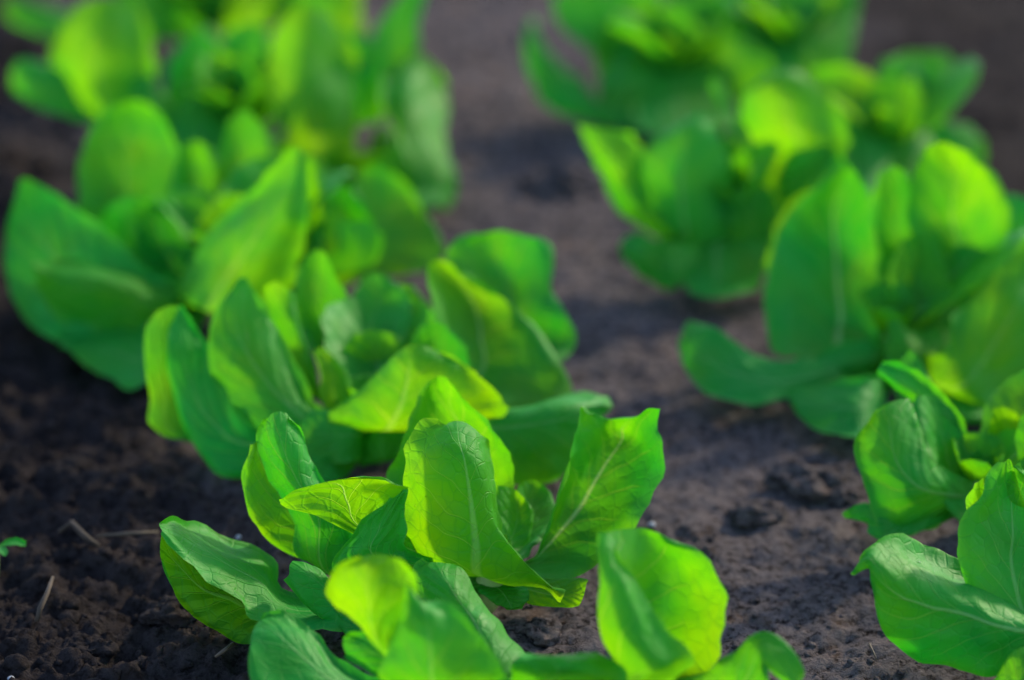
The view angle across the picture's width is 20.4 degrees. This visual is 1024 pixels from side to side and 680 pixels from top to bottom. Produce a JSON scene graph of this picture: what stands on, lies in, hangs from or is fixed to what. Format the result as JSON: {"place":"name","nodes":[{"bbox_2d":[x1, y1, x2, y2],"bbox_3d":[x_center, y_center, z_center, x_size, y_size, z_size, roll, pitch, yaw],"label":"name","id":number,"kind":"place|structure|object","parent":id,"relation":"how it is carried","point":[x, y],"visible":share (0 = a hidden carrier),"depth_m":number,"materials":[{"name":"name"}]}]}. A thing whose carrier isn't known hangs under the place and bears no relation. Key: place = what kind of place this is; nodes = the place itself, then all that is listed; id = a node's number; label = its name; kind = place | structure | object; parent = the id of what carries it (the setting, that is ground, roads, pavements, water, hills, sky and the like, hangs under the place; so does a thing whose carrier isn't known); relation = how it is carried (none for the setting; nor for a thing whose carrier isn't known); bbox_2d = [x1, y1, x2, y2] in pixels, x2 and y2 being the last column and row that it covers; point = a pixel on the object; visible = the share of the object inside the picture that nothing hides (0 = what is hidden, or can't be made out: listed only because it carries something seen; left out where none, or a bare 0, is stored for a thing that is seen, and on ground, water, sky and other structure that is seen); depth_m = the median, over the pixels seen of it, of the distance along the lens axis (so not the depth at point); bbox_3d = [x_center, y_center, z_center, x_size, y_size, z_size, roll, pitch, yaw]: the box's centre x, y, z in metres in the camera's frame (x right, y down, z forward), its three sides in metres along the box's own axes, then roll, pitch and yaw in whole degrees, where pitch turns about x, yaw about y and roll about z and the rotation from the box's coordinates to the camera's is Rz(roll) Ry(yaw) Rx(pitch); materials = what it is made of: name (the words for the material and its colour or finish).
{"place":"outdoors","nodes":[
{"label":"outdoors","id":0,"kind":"place"},
{"bbox_2d":[0,0,1023,679],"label":"ground","id":1,"kind":"structure","parent":0,"point":[652,318],"depth_m":0.98,"materials":[{"name":"soil"}]},
{"bbox_2d":[0,538,25,555],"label":"weed seedling","id":2,"kind":"object","parent":1,"relation":"on","point":[11,542],"visible":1,"depth_m":0.88,"materials":[{"name":"green plant"}]},
{"bbox_2d":[35,576,53,621],"bbox_3d":[-0.140,0.077,0.849,0.004,0.007,0.017,0,24,0],"label":"twig","id":3,"kind":"object","parent":1,"relation":"on","point":[41,605],"visible":1,"depth_m":0.84,"materials":[{"name":"brown wood"}]},
{"bbox_2d":[34,454,117,487],"bbox_3d":[-0.144,0.045,0.933,0.024,0.012,0.020,13,27,27],"label":"soil clod","id":4,"kind":"object","parent":1,"relation":"on","point":[76,470],"visible":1,"depth_m":0.93,"materials":[{"name":"soil"}]},
{"bbox_2d":[58,520,100,546],"bbox_3d":[-0.135,0.060,0.886,0.014,0.004,0.011,0,24,0],"label":"dry root","id":5,"kind":"object","parent":1,"relation":"on","point":[79,530],"visible":1,"depth_m":0.88,"materials":[{"name":"brown plant"}]},
{"bbox_2d":[62,633,118,656],"bbox_3d":[-0.125,0.092,0.843,0.018,0.010,0.014,0,24,0],"label":"soil clod","id":6,"kind":"object","parent":1,"relation":"on","point":[96,645],"visible":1,"depth_m":0.84,"materials":[{"name":"soil"}]},
{"bbox_2d":[97,531,158,536],"bbox_3d":[-0.120,0.060,0.887,0.019,0.003,0.004,0,24,0],"label":"dry root","id":7,"kind":"object","parent":1,"relation":"on","point":[128,533],"visible":1,"depth_m":0.89,"materials":[{"name":"plant"}]},
{"bbox_2d":[138,595,196,626],"bbox_3d":[-0.102,0.082,0.853,0.020,0.013,0.016,0,24,0],"label":"soil clod","id":8,"kind":"object","parent":1,"relation":"on","point":[166,609],"visible":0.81,"depth_m":0.85,"materials":[{"name":"brown soil"}]},
{"bbox_2d":[3,0,363,52],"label":"lettuce","id":9,"kind":"object","parent":1,"relation":"on","point":[179,20],"visible":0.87,"depth_m":1.32,"materials":[{"name":"green plant"}]},
{"bbox_2d":[4,99,444,389],"bbox_3d":[-0.115,-0.046,1.052,0.118,0.077,0.152,21,31,38],"label":"lettuce","id":10,"kind":"object","parent":1,"relation":"on","point":[128,248],"visible":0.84,"depth_m":1.05,"materials":[{"name":"green plant"}]},
{"bbox_2d":[215,642,233,657],"bbox_3d":[-0.083,0.090,0.824,0.005,0.002,0.006,0,24,0],"label":"straw","id":11,"kind":"object","parent":1,"relation":"on","point":[225,649],"visible":1,"depth_m":0.82,"materials":[{"name":"beige plant"}]},
{"bbox_2d":[10,0,457,209],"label":"lettuce","id":12,"kind":"object","parent":1,"relation":"on","point":[309,77],"visible":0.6,"depth_m":1.18,"materials":[{"name":"green plant"}]},
{"bbox_2d":[144,231,612,484],"bbox_3d":[-0.044,0.004,0.958,0.154,0.062,0.109,0,24,0],"label":"lettuce","id":13,"kind":"object","parent":1,"relation":"on","point":[491,336],"visible":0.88,"depth_m":0.94,"materials":[{"name":"green plant"}]},
{"bbox_2d":[159,376,664,643],"bbox_3d":[-0.028,0.051,0.853,0.149,0.061,0.086,0,24,0],"label":"lettuce","id":14,"kind":"object","parent":1,"relation":"on","point":[444,491],"visible":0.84,"depth_m":0.84,"materials":[{"name":"green plant"}]},
{"bbox_2d":[503,618,526,633],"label":"soil clod","id":15,"kind":"object","parent":1,"relation":"on","point":[516,625],"visible":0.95,"depth_m":0.85,"materials":[{"name":"brown soil"}]},
{"bbox_2d":[248,528,804,679],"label":"lettuce","id":16,"kind":"object","parent":1,"relation":"on","point":[662,601],"visible":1,"depth_m":0.76,"materials":[{"name":"green plant"}]},
{"bbox_2d":[518,616,562,646],"bbox_3d":[0.007,0.088,0.847,0.019,0.009,0.014,0,24,0],"label":"soil clod","id":17,"kind":"object","parent":1,"relation":"on","point":[543,632],"visible":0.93,"depth_m":0.84,"materials":[{"name":"soil"}]},
{"bbox_2d":[519,159,605,200],"bbox_3d":[0.021,-0.065,1.184,0.037,0.021,0.029,0,24,0],"label":"soil clod","id":18,"kind":"object","parent":1,"relation":"on","point":[567,179],"visible":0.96,"depth_m":1.18,"materials":[{"name":"soil"}]},
{"bbox_2d":[524,0,774,137],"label":"lettuce","id":19,"kind":"object","parent":1,"relation":"on","point":[659,64],"visible":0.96,"depth_m":1.25,"materials":[{"name":"green plant"}]},
{"bbox_2d":[648,522,654,527],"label":"pebble","id":20,"kind":"object","parent":1,"relation":"on","point":[651,524],"visible":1,"depth_m":0.90,"materials":[{"name":"grey stone"}]},
{"bbox_2d":[577,69,850,297],"bbox_3d":[0.088,-0.062,1.091,0.102,0.074,0.078,-17,29,-33],"label":"lettuce","id":21,"kind":"object","parent":1,"relation":"on","point":[701,199],"visible":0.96,"depth_m":1.08,"materials":[{"name":"green plant"}]},
{"bbox_2d":[727,498,790,529],"bbox_3d":[0.079,0.056,0.912,0.021,0.012,0.017,0,24,0],"label":"soil clod","id":22,"kind":"object","parent":1,"relation":"on","point":[751,514],"visible":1,"depth_m":0.91,"materials":[{"name":"soil"}]},
{"bbox_2d":[723,0,859,104],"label":"lettuce","id":23,"kind":"object","parent":1,"relation":"on","point":[806,36],"visible":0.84,"depth_m":1.28,"materials":[{"name":"green plant"}]},
{"bbox_2d":[762,459,865,501],"bbox_3d":[0.099,0.048,0.932,0.031,0.018,0.022,-9,26,-20],"label":"soil clod","id":24,"kind":"object","parent":1,"relation":"on","point":[794,478],"visible":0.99,"depth_m":0.93,"materials":[{"name":"soil"}]},
{"bbox_2d":[820,484,868,506],"bbox_3d":[0.108,0.052,0.924,0.017,0.010,0.014,0,24,0],"label":"soil clod","id":25,"kind":"object","parent":1,"relation":"on","point":[850,495],"visible":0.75,"depth_m":0.92,"materials":[{"name":"soil"}]},
{"bbox_2d":[679,142,1023,436],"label":"lettuce","id":26,"kind":"object","parent":1,"relation":"on","point":[926,266],"visible":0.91,"depth_m":1.01,"materials":[{"name":"green plant"}]},
{"bbox_2d":[868,643,876,659],"bbox_3d":[0.105,0.090,0.827,0.002,0.002,0.010,0,24,0],"label":"straw","id":27,"kind":"object","parent":1,"relation":"on","point":[873,652],"visible":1,"depth_m":0.82,"materials":[{"name":"beige plant"}]},
{"bbox_2d":[812,51,985,197],"bbox_3d":[0.157,-0.083,1.169,0.079,0.048,0.100,0,24,0],"label":"lettuce","id":28,"kind":"object","parent":1,"relation":"on","point":[896,108],"visible":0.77,"depth_m":1.18,"materials":[{"name":"green plant"}]},
{"bbox_2d":[842,349,1023,539],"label":"lettuce","id":29,"kind":"object","parent":1,"relation":"on","point":[925,461],"visible":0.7,"depth_m":0.89,"materials":[{"name":"green plant"}]},
{"bbox_2d":[851,459,1023,679],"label":"lettuce","id":30,"kind":"object","parent":1,"relation":"on","point":[964,611],"visible":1,"depth_m":0.81,"materials":[{"name":"green plant"}]}
]}

